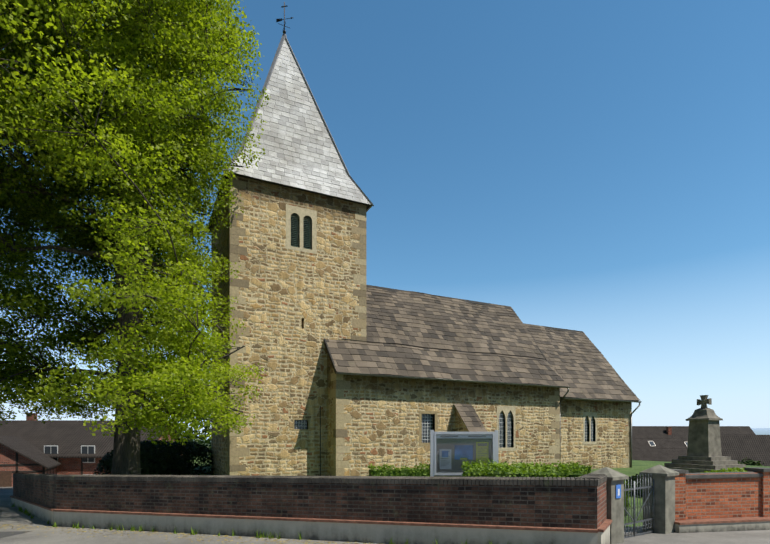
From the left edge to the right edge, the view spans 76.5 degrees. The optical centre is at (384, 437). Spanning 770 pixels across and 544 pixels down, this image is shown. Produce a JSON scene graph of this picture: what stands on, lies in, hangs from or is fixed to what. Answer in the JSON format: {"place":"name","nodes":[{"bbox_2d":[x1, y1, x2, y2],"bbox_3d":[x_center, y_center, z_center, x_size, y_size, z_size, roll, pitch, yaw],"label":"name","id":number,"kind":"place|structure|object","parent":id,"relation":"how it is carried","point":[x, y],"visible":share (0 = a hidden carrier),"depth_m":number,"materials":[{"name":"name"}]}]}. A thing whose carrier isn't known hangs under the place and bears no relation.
{"place":"outdoors","nodes":[
{"label":"outdoors","id":0,"kind":"place"},
{"bbox_2d":[0,444,55,486],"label":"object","id":1,"kind":"structure","parent":0,"point":[7,455],"depth_m":34.23,"materials":[{"name":"red brick"}]},
{"bbox_2d":[0,436,60,468],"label":"garage roof","id":2,"kind":"structure","parent":1,"relation":"on","point":[24,448],"depth_m":36.85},
{"bbox_2d":[11,498,53,524],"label":"wall plinth","id":3,"kind":"structure","parent":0,"point":[43,514],"depth_m":14.30,"materials":[{"name":"grey concrete"}]},
{"bbox_2d":[10,496,54,510],"bbox_3d":[-11.515,2.061,15.789,0.120,0.510,9.252,0,0,-43],"label":"brick ledge","id":4,"kind":"object","parent":3,"relation":"on","point":[35,503],"visible":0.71,"depth_m":14.68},
{"bbox_2d":[13,477,55,508],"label":"brick wall","id":5,"kind":"structure","parent":4,"relation":"on","point":[41,491],"depth_m":14.83,"materials":[{"name":"brown brick"}]},
{"bbox_2d":[13,473,62,479],"bbox_3d":[-11.346,1.242,15.945,0.404,0.589,9.244,0,0,-43],"label":"wall coping","id":6,"kind":"object","parent":5,"relation":"on","point":[40,476],"visible":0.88,"depth_m":14.61,"materials":[{"name":"grey concrete"}]},
{"bbox_2d":[57,428,176,474],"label":"house walls","id":7,"kind":"structure","parent":0,"point":[68,466],"depth_m":40.49,"materials":[{"name":"red brick"}]},
{"bbox_2d":[44,445,94,462],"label":"house windows","id":8,"kind":"structure","parent":7,"relation":"in","point":[53,449],"depth_m":40.48,"materials":[{"name":"white plastic"}]},
{"bbox_2d":[0,420,179,457],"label":"house roof","id":9,"kind":"structure","parent":7,"relation":"on","point":[69,438],"depth_m":42.79,"materials":[{"name":"tile"}]},
{"bbox_2d":[26,413,36,419],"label":"chimney","id":10,"kind":"object","parent":9,"relation":"on","point":[31,417],"visible":0.21,"depth_m":45.07,"materials":[{"name":"brick"}]},
{"bbox_2d":[0,0,268,474],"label":"lime tree","id":11,"kind":"object","parent":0,"point":[168,82],"depth_m":15.82,"materials":[{"name":"green plant"}]},
{"bbox_2d":[211,176,365,475],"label":"church tower","id":12,"kind":"structure","parent":0,"point":[298,307],"depth_m":22.48,"materials":[{"name":"beige stone"}]},
{"bbox_2d":[227,174,249,474],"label":"corner quoins","id":13,"kind":"object","parent":12,"relation":"attached to","point":[232,290],"visible":0.54,"depth_m":21.39,"materials":[{"name":"beige stone"}]},
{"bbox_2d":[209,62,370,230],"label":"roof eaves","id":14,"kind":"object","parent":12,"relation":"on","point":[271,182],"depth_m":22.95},
{"bbox_2d":[208,39,371,224],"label":"tower roof slates","id":15,"kind":"object","parent":14,"relation":"on","point":[313,162],"visible":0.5,"depth_m":23.72,"materials":[{"name":"grey stone"}]},
{"bbox_2d":[276,2,292,33],"bbox_3d":[-5.251,-21.869,25.616,0.944,1.950,0.470,0,0,19],"label":"weather vane","id":16,"kind":"object","parent":15,"relation":"on","point":[281,19],"visible":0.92,"depth_m":25.60,"materials":[{"name":"black metal"}]},
{"bbox_2d":[223,34,373,205],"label":"tower roof hips","id":17,"kind":"object","parent":15,"relation":"on","point":[283,38],"visible":0.46,"depth_m":24.49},
{"bbox_2d":[291,214,311,248],"bbox_3d":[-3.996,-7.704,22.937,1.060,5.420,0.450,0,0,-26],"label":"window louvers","id":18,"kind":"object","parent":12,"relation":"attached to","point":[306,234],"visible":0.48,"depth_m":22.95,"materials":[{"name":"black wood"}]},
{"bbox_2d":[293,418,309,430],"bbox_3d":[-3.911,-0.619,22.754,0.810,0.570,0.154,0,0,-26],"label":"window frame","id":19,"kind":"object","parent":12,"relation":"attached to","point":[308,426],"visible":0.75,"depth_m":22.72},
{"bbox_2d":[294,420,306,428],"bbox_3d":[-3.954,-0.619,22.842,0.670,0.430,0.038,0,0,-26],"label":"small window","id":20,"kind":"structure","parent":19,"relation":"in","point":[300,424],"depth_m":22.84,"materials":[{"name":"grey glass"}]},
{"bbox_2d":[286,204,316,253],"bbox_3d":[-3.922,-9.669,22.776,1.470,2.030,0.204,0,0,-26],"label":"belfry window","id":21,"kind":"structure","parent":12,"relation":"attached to","point":[301,213],"depth_m":22.69,"materials":[{"name":"beige stone"}]},
{"bbox_2d":[351,203,365,341],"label":"corner quoins","id":22,"kind":"object","parent":12,"relation":"attached to","point":[360,279],"visible":0.69,"depth_m":24.02,"materials":[{"name":"beige stone"}]},
{"bbox_2d":[0,487,769,543],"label":"pavement","id":23,"kind":"structure","parent":0,"point":[9,514],"depth_m":10.41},
{"bbox_2d":[0,531,30,537],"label":"road repair patch","id":24,"kind":"object","parent":23,"relation":"on","point":[6,534],"visible":1,"depth_m":11.09,"materials":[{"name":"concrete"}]},
{"bbox_2d":[10,502,48,523],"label":"wall weeds","id":25,"kind":"object","parent":23,"relation":"on","point":[26,510],"depth_m":15.53,"materials":[{"name":"green plant"}]},
{"bbox_2d":[0,524,382,543],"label":"road leaf litter","id":26,"kind":"object","parent":23,"relation":"on","point":[12,526],"visible":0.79,"depth_m":10.75,"materials":[{"name":"brown plant"}]},
{"bbox_2d":[52,521,521,543],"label":"wall weeds","id":27,"kind":"object","parent":23,"relation":"on","point":[133,529],"depth_m":10.88,"materials":[{"name":"green plant"}]},
{"bbox_2d":[589,467,628,543],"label":"gate pillar","id":28,"kind":"structure","parent":23,"relation":"on","point":[615,510],"depth_m":9.51,"materials":[{"name":"concrete"}]},
{"bbox_2d":[616,485,620,497],"bbox_3d":[4.552,1.046,9.531,0.180,0.260,0.016,0,0,-37],"label":"blue sign","id":29,"kind":"object","parent":28,"relation":"attached to","point":[618,491],"visible":1,"depth_m":9.52,"materials":[{"name":"blue metal"}]},
{"bbox_2d":[624,474,653,537],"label":"iron gate","id":30,"kind":"structure","parent":23,"relation":"on","point":[633,519],"depth_m":10.49,"materials":[{"name":"metal"}]},
{"bbox_2d":[639,465,678,533],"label":"gate pillar","id":31,"kind":"structure","parent":23,"relation":"on","point":[663,477],"depth_m":10.91,"materials":[{"name":"concrete"}]},
{"bbox_2d":[674,521,769,532],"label":"wall plinth","id":32,"kind":"structure","parent":23,"relation":"on","point":[724,527],"depth_m":11.12,"materials":[{"name":"white concrete"}]},
{"bbox_2d":[674,517,769,524],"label":"wall ledge","id":33,"kind":"object","parent":32,"relation":"on","point":[718,520],"visible":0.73,"depth_m":11.18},
{"bbox_2d":[686,473,760,519],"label":"brick wall","id":34,"kind":"structure","parent":33,"relation":"on","point":[730,497],"depth_m":11.48,"materials":[{"name":"red brick"}]},
{"bbox_2d":[686,472,762,478],"bbox_3d":[7.835,0.876,11.608,2.845,0.120,0.400,0,0,-12],"label":"wall coping","id":35,"kind":"object","parent":34,"relation":"attached to","point":[719,475],"visible":0.47,"depth_m":11.46,"materials":[{"name":"concrete"}]},
{"bbox_2d":[0,0,769,437],"label":"sky","id":36,"kind":"structure","parent":0,"point":[600,169],"materials":[{"name":"blue"}]},
{"bbox_2d":[366,285,497,305],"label":"roof ridge","id":37,"kind":"structure","parent":0,"point":[468,301],"depth_m":29.91,"materials":[{"name":"stone"}]},
{"bbox_2d":[186,428,769,527],"bbox_3d":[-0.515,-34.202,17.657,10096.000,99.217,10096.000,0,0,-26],"label":"grass lawn","id":38,"kind":"structure","parent":0,"point":[638,466],"depth_m":30.35,"materials":[{"name":"green plant"}]},
{"bbox_2d":[0,452,57,473],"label":"fence","id":39,"kind":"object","parent":38,"relation":"on","point":[43,470],"visible":0.21,"depth_m":34.51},
{"bbox_2d":[0,472,11,486],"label":"house wall","id":40,"kind":"structure","parent":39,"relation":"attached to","point":[5,479],"depth_m":33.98,"materials":[{"name":"red brick"}]},
{"bbox_2d":[81,430,175,474],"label":"downpipe","id":41,"kind":"object","parent":38,"relation":"on","point":[82,464],"visible":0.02,"depth_m":40.48,"materials":[{"name":"metal"}]},
{"bbox_2d":[93,440,213,474],"bbox_3d":[-12.172,1.672,25.885,5.418,3.189,5.500,0,0,25],"label":"yew bush","id":42,"kind":"object","parent":38,"relation":"on","point":[161,458],"visible":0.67,"depth_m":24.67,"materials":[{"name":"green plant"}]},
{"bbox_2d":[163,391,210,457],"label":"tree","id":43,"kind":"object","parent":38,"relation":"on","point":[205,442],"visible":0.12,"depth_m":58.54,"materials":[{"name":"green plant"}]},
{"bbox_2d":[54,511,597,543],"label":"wall plinth","id":44,"kind":"structure","parent":38,"relation":"on","point":[361,533],"depth_m":9.96,"materials":[{"name":"grey concrete"}]},
{"bbox_2d":[53,509,597,532],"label":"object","id":45,"kind":"object","parent":44,"relation":"on","point":[368,522],"visible":0.86,"depth_m":9.76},
{"bbox_2d":[56,480,596,528],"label":"brick wall","id":46,"kind":"structure","parent":45,"relation":"on","point":[561,506],"depth_m":9.84,"materials":[{"name":"red brick"}]},
{"bbox_2d":[56,474,596,485],"bbox_3d":[-2.288,0.888,10.592,12.642,0.377,0.404,0,0,18],"label":"wall coping","id":47,"kind":"object","parent":46,"relation":"on","point":[566,481],"visible":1,"depth_m":9.90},
{"bbox_2d":[597,519,611,531],"bbox_3d":[3.996,1.591,8.894,0.120,0.050,1.196,0,0,31],"label":"brick ledge","id":48,"kind":"object","parent":44,"relation":"on","point":[604,525],"visible":0.86,"depth_m":8.75,"materials":[{"name":"red brick"}]},
{"bbox_2d":[597,481,606,528],"bbox_3d":[3.799,1.196,9.014,1.196,0.740,0.380,0,0,-59],"label":"brick wall end","id":49,"kind":"object","parent":48,"relation":"on","point":[601,503],"visible":0.29,"depth_m":8.84,"materials":[{"name":"red brick"}]},
{"bbox_2d":[575,474,606,485],"bbox_3d":[3.799,0.760,9.014,1.188,0.132,0.404,0,0,-59],"label":"wall cap","id":50,"kind":"object","parent":49,"relation":"on","point":[601,478],"visible":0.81,"depth_m":8.87,"materials":[{"name":"grey concrete"}]},
{"bbox_2d":[327,353,559,475],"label":"church nave","id":51,"kind":"structure","parent":38,"relation":"on","point":[382,427],"depth_m":23.96,"materials":[{"name":"beige stone"}]},
{"bbox_2d":[330,369,350,475],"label":"corner quoins","id":52,"kind":"object","parent":51,"relation":"attached to","point":[339,403],"visible":0.77,"depth_m":22.29,"materials":[{"name":"stone"}]},
{"bbox_2d":[419,411,437,445],"bbox_3d":[2.112,-0.474,24.398,1.070,1.720,0.204,0,0,-26],"label":"window surround","id":53,"kind":"object","parent":51,"relation":"attached to","point":[420,425],"visible":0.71,"depth_m":24.21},
{"bbox_2d":[422,414,432,442],"bbox_3d":[2.060,-0.474,24.504,0.810,1.480,0.048,0,0,-26],"label":"window","id":54,"kind":"structure","parent":53,"relation":"in","point":[427,423],"depth_m":24.52,"materials":[{"name":"grey glass"}]},
{"bbox_2d":[336,372,569,387],"bbox_3d":[4.173,-2.861,24.729,14.100,0.085,0.162,0,0,-26],"label":"roof gutter","id":55,"kind":"object","parent":51,"relation":"attached to","point":[361,374],"visible":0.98,"depth_m":24.10,"materials":[{"name":"black metal"}]},
{"bbox_2d":[367,309,544,384],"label":"roof tiles","id":56,"kind":"object","parent":51,"relation":"on","point":[451,350],"depth_m":26.14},
{"bbox_2d":[326,286,567,385],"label":"nave roof slates","id":57,"kind":"object","parent":56,"relation":"on","point":[417,319],"visible":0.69,"depth_m":26.82,"materials":[{"name":"brown stone"}]},
{"bbox_2d":[324,338,335,373],"bbox_3d":[-2.530,-3.785,22.495,0.070,1.855,1.741,0,0,-26],"label":"bargeboard","id":58,"kind":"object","parent":57,"relation":"attached to","point":[329,353],"visible":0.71,"depth_m":22.46,"materials":[{"name":"grey"}]},
{"bbox_2d":[497,406,515,450],"bbox_3d":[6.526,-0.499,26.583,1.280,2.430,0.224,0,0,-26],"label":"window surround","id":59,"kind":"object","parent":51,"relation":"attached to","point":[507,409],"visible":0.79,"depth_m":26.52,"materials":[{"name":"beige stone"}]},
{"bbox_2d":[499,411,511,447],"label":"window panes","id":60,"kind":"structure","parent":59,"relation":"in","point":[501,430],"depth_m":26.57,"materials":[{"name":"grey glass"}]},
{"bbox_2d":[560,388,568,460],"bbox_3d":[10.327,-0.464,28.212,0.090,4.740,0.910,0,0,-14],"label":"downpipe","id":61,"kind":"object","parent":51,"relation":"attached to","point":[566,393],"visible":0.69,"depth_m":28.58,"materials":[{"name":"black metal"}]},
{"bbox_2d":[455,407,468,431],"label":"buttress","id":62,"kind":"structure","parent":38,"relation":"on","point":[460,425],"depth_m":24.61,"materials":[{"name":"stone"}]},
{"bbox_2d":[454,404,486,431],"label":"nave buttress slates","id":63,"kind":"object","parent":62,"relation":"on","point":[469,416],"visible":0.65,"depth_m":24.55,"materials":[{"name":"brown stone"}]},
{"bbox_2d":[430,430,497,476],"bbox_3d":[1.987,0.866,12.257,1.710,2.120,0.100,0,0,-2],"label":"notice board","id":64,"kind":"object","parent":38,"relation":"on","point":[435,468],"depth_m":12.26,"materials":[{"name":"silver metal"}]},
{"bbox_2d":[367,461,592,476],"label":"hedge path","id":65,"kind":"structure","parent":38,"relation":"on","point":[390,471],"depth_m":19.36,"materials":[{"name":"green plant"}]},
{"bbox_2d":[426,458,558,476],"bbox_3d":[2.482,1.250,12.297,0.882,1.512,4.829,0,0,-22],"label":"hedge","id":66,"kind":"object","parent":38,"relation":"on","point":[548,466],"depth_m":10.91,"materials":[{"name":"green plant"}]},
{"bbox_2d":[461,460,586,482],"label":"hedge wall","id":67,"kind":"structure","parent":38,"relation":"on","point":[501,472],"depth_m":9.74,"materials":[{"name":"green plant"}]},
{"bbox_2d":[549,391,559,465],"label":"corner quoins","id":68,"kind":"object","parent":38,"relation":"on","point":[556,425],"visible":0.52,"depth_m":28.10,"materials":[{"name":"stone"}]},
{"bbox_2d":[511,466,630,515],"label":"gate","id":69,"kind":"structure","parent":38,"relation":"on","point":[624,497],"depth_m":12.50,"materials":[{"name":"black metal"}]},
{"bbox_2d":[560,398,631,468],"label":"church choir","id":70,"kind":"structure","parent":38,"relation":"on","point":[608,448],"depth_m":30.09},
{"bbox_2d":[583,412,596,444],"bbox_3d":[12.458,-0.574,29.905,1.200,1.960,0.224,0,0,-26],"label":"window surround","id":71,"kind":"object","parent":70,"relation":"attached to","point":[589,415],"visible":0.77,"depth_m":29.82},
{"bbox_2d":[585,417,593,441],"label":"window panes","id":72,"kind":"structure","parent":71,"relation":"in","point":[586,430],"depth_m":29.89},
{"bbox_2d":[560,397,637,400],"bbox_3d":[11.166,-4.952,33.663,6.740,5.284,8.840,0,0,-26],"label":"choir roof base","id":73,"kind":"object","parent":70,"relation":"on","point":[606,399],"visible":0.1,"depth_m":30.05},
{"bbox_2d":[524,324,639,400],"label":"choir roof slates","id":74,"kind":"object","parent":73,"relation":"on","point":[581,364],"visible":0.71,"depth_m":31.52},
{"bbox_2d":[563,398,641,402],"bbox_3d":[13.304,-2.277,29.660,6.640,0.085,0.162,0,0,-26],"label":"gutter","id":75,"kind":"object","parent":70,"relation":"attached to","point":[603,400],"visible":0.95,"depth_m":29.50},
{"bbox_2d":[630,403,639,467],"bbox_3d":[15.992,-0.182,31.218,0.090,4.176,0.564,0,0,-57],"label":"downpipe","id":76,"kind":"object","parent":70,"relation":"attached to","point":[636,408],"visible":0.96,"depth_m":31.31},
{"bbox_2d":[598,525,609,543],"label":"wall plinth","id":77,"kind":"structure","parent":38,"relation":"on","point":[604,537],"depth_m":8.74,"materials":[{"name":"white concrete"}]},
{"bbox_2d":[623,402,631,466],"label":"corner quoins","id":78,"kind":"object","parent":38,"relation":"on","point":[628,405],"visible":0.23,"depth_m":31.33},
{"bbox_2d":[624,473,642,497],"bbox_3d":[10.283,1.784,17.113,5.825,1.204,4.123,0,0,-26],"label":"shrub","id":79,"kind":"object","parent":38,"relation":"on","point":[634,478],"visible":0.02,"depth_m":16.20,"materials":[{"name":"green plant"}]},
{"bbox_2d":[664,395,745,472],"bbox_3d":[17.352,-0.054,26.577,3.200,4.520,3.200,0,0,-26],"label":"war memorial","id":80,"kind":"object","parent":38,"relation":"on","point":[704,453],"visible":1,"depth_m":26.15,"materials":[{"name":"stone"}]},
{"bbox_2d":[700,467,746,472],"bbox_3d":[13.248,1.776,17.488,5.046,1.380,3.808,0,0,-26],"label":"shrub","id":81,"kind":"object","parent":38,"relation":"on","point":[734,469],"visible":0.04,"depth_m":17.91,"materials":[{"name":"green plant"}]},
{"bbox_2d":[738,457,762,465],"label":"shrub","id":82,"kind":"object","parent":38,"relation":"on","point":[752,463],"visible":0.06,"depth_m":59.53,"materials":[{"name":"green plant"}]},
{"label":"house","id":83,"kind":"object","parent":38,"relation":"on","visible":0},
{"bbox_2d":[666,427,671,434],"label":"house chimney","id":84,"kind":"object","parent":83,"relation":"on","point":[669,430],"visible":0.82,"depth_m":82.07,"materials":[{"name":"brick"}]},
{"bbox_2d":[523,323,583,332],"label":"roof ridge","id":85,"kind":"structure","parent":0,"point":[558,329],"depth_m":34.12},
{"bbox_2d":[675,473,685,520],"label":"brick pier","id":86,"kind":"structure","parent":0,"point":[680,496],"depth_m":11.17,"materials":[{"name":"red brick"}]},
{"bbox_2d":[671,469,688,472],"bbox_3d":[6.658,0.771,11.363,0.460,0.070,0.500,0,0,-12],"label":"wall coping","id":87,"kind":"object","parent":86,"relation":"on","point":[681,471],"visible":0.36,"depth_m":11.14,"materials":[{"name":"concrete"}]},
{"bbox_2d":[632,426,755,461],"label":"house roof","id":88,"kind":"structure","parent":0,"point":[668,448],"depth_m":81.10,"materials":[{"name":"tile"}]},
{"bbox_2d":[648,441,687,446],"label":"skylights","id":89,"kind":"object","parent":88,"relation":"in","point":[651,443],"depth_m":80.37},
{"bbox_2d":[720,435,769,465],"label":"house roof","id":90,"kind":"structure","parent":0,"point":[740,448],"depth_m":61.41,"materials":[{"name":"tile"}]},
{"bbox_2d":[747,471,769,516],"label":"brick pier","id":91,"kind":"structure","parent":0,"point":[765,495],"depth_m":11.66,"materials":[{"name":"red brick"}]},
{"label":"street wall","id":92,"kind":"object","parent":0,"visible":0},
{"bbox_2d":[744,467,769,471],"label":"wall coping","id":93,"kind":"object","parent":92,"relation":"on","point":[760,469],"visible":1,"depth_m":11.75,"materials":[{"name":"concrete"}]}
]}

